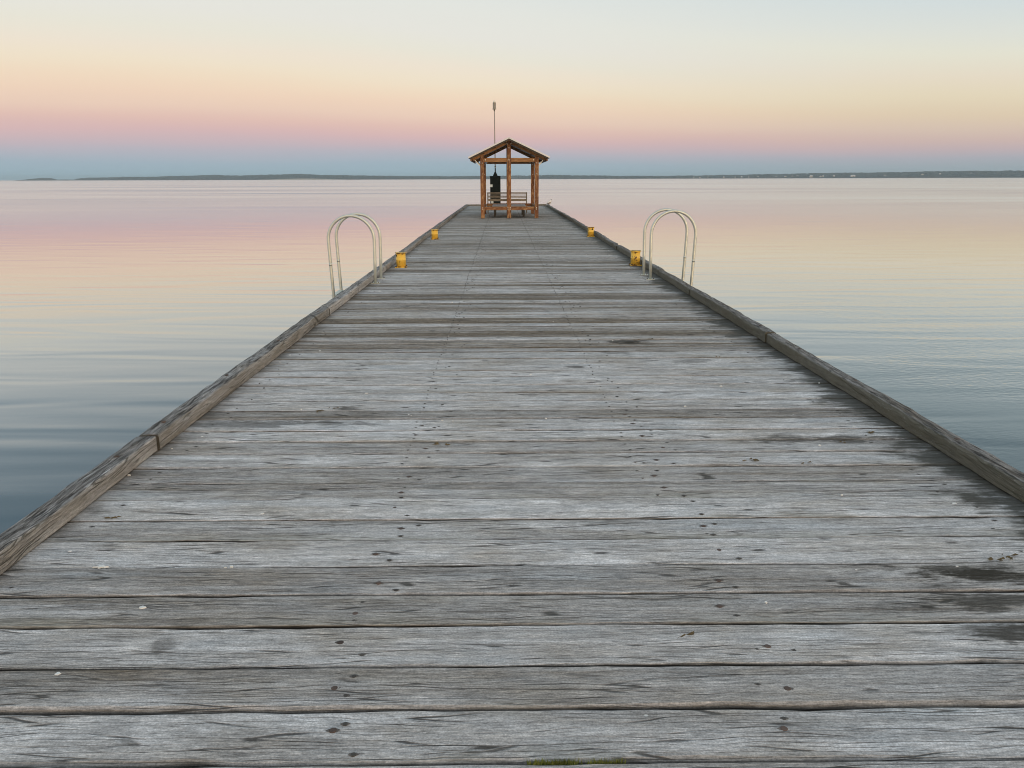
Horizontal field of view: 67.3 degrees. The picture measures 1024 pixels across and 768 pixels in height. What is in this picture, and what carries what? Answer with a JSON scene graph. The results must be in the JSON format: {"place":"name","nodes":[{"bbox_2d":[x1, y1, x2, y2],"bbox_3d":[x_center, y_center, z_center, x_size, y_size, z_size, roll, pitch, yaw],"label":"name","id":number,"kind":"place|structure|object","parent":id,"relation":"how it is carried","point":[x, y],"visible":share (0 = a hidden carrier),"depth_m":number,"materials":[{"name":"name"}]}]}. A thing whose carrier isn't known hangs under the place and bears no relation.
{"place":"outdoors","nodes":[
{"label":"outdoors","id":0,"kind":"place"},
{"bbox_2d":[271,178,342,179],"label":"beach","id":1,"kind":"structure","parent":0,"point":[306,179],"depth_m":4532.44,"materials":[{"name":"beige sand"}]},
{"bbox_2d":[0,178,1023,533],"bbox_3d":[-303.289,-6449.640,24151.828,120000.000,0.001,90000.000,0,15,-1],"label":"sea water","id":2,"kind":"structure","parent":0,"point":[130,310],"depth_m":28.03,"materials":[{"name":"liquid"}]},
{"bbox_2d":[0,204,1023,767],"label":"jetty","id":3,"kind":"object","parent":2,"relation":"in","point":[510,576],"visible":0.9,"depth_m":3.38,"materials":[{"name":"wood"}]},
{"bbox_2d":[327,213,384,298],"bbox_3d":[-2.491,-0.735,12.707,0.792,4.075,0.680,0,15,-1],"label":"swim ladder","id":4,"kind":"object","parent":3,"relation":"attached to","point":[342,218],"visible":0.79,"depth_m":12.17,"materials":[{"name":"metal"}]},
{"bbox_2d":[395,252,406,267],"bbox_3d":[-2.066,-2.310,14.315,0.212,0.277,0.212,-1,15,-4],"label":"mooring bollard","id":5,"kind":"object","parent":3,"relation":"on","point":[400,259],"visible":1,"depth_m":14.25,"materials":[{"name":"yellow metal"}]},
{"bbox_2d":[431,229,438,239],"bbox_3d":[-2.109,-4.084,20.983,0.212,0.262,0.212,-1,15,-4],"label":"mooring bollard","id":6,"kind":"object","parent":3,"relation":"on","point":[434,233],"visible":1,"depth_m":20.92,"materials":[{"name":"yellow metal"}]},
{"bbox_2d":[490,100,500,206],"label":"navigation beacon","id":7,"kind":"object","parent":3,"relation":"on","point":[495,182],"visible":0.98,"depth_m":41.41,"materials":[{"name":"black paint"}]},
{"bbox_2d":[54,250,958,674],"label":"bird droppings","id":8,"kind":"object","parent":3,"relation":"on","point":[408,414],"visible":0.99,"depth_m":3.29,"materials":[{"name":"white"}]},
{"bbox_2d":[487,192,526,212],"bbox_3d":[-0.227,-8.623,36.571,1.880,0.972,0.505,0,15,-1],"label":"slatted bench","id":9,"kind":"object","parent":3,"relation":"on","point":[506,197],"visible":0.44,"depth_m":36.26,"materials":[{"name":"grey wood"}]},
{"bbox_2d":[468,137,549,217],"bbox_3d":[-0.147,-8.990,33.635,3.300,3.196,5.354,0,15,-1],"label":"shelter","id":10,"kind":"object","parent":3,"relation":"on","point":[534,159],"visible":0.99,"depth_m":31.59,"materials":[{"name":"brown wood"}]},
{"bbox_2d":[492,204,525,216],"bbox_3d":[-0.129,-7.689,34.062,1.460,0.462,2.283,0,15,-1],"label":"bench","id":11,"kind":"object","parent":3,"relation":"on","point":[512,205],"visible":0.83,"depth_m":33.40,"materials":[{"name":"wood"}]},
{"bbox_2d":[104,338,1018,638],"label":"leaf scraps","id":12,"kind":"object","parent":3,"relation":"on","point":[744,460],"visible":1,"depth_m":3.75,"materials":[{"name":"brown plant"}]},
{"bbox_2d":[527,757,626,764],"bbox_3d":[0.184,1.073,2.178,0.286,0.025,0.025,0,15,-1],"label":"moss","id":13,"kind":"object","parent":3,"relation":"on","point":[568,762],"visible":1,"depth_m":2.18,"materials":[{"name":"green plant"}]},
{"bbox_2d":[587,227,594,236],"bbox_3d":[2.236,-4.317,21.803,0.212,0.262,0.212,-1,15,-4],"label":"mooring bollard","id":14,"kind":"object","parent":3,"relation":"on","point":[590,231],"visible":1,"depth_m":21.73,"materials":[{"name":"yellow metal"}]},
{"bbox_2d":[629,250,641,265],"bbox_3d":[2.332,-2.381,14.527,0.212,0.277,0.212,-1,15,-4],"label":"mooring bollard","id":15,"kind":"object","parent":3,"relation":"on","point":[635,257],"visible":1,"depth_m":14.46,"materials":[{"name":"yellow metal"}]},
{"bbox_2d":[639,208,696,285],"bbox_3d":[2.580,-0.869,13.071,0.792,4.115,0.690,0,15,-1],"label":"swim ladder","id":16,"kind":"object","parent":3,"relation":"attached to","point":[678,212],"visible":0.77,"depth_m":12.51,"materials":[{"name":"metal"}]},
{"bbox_2d":[0,0,1023,179],"label":"sky","id":17,"kind":"structure","parent":0,"point":[89,88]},
{"bbox_2d":[15,171,1023,180],"bbox_3d":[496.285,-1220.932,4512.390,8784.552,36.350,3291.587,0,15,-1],"label":"hills","id":18,"kind":"structure","parent":0,"point":[728,177],"depth_m":4142.72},
{"bbox_2d":[29,170,1023,179],"bbox_3d":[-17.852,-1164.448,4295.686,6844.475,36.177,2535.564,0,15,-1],"label":"scrub","id":19,"kind":"object","parent":18,"relation":"on","point":[881,174],"visible":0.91,"depth_m":4221.12,"materials":[{"name":"green plant"}]}
]}

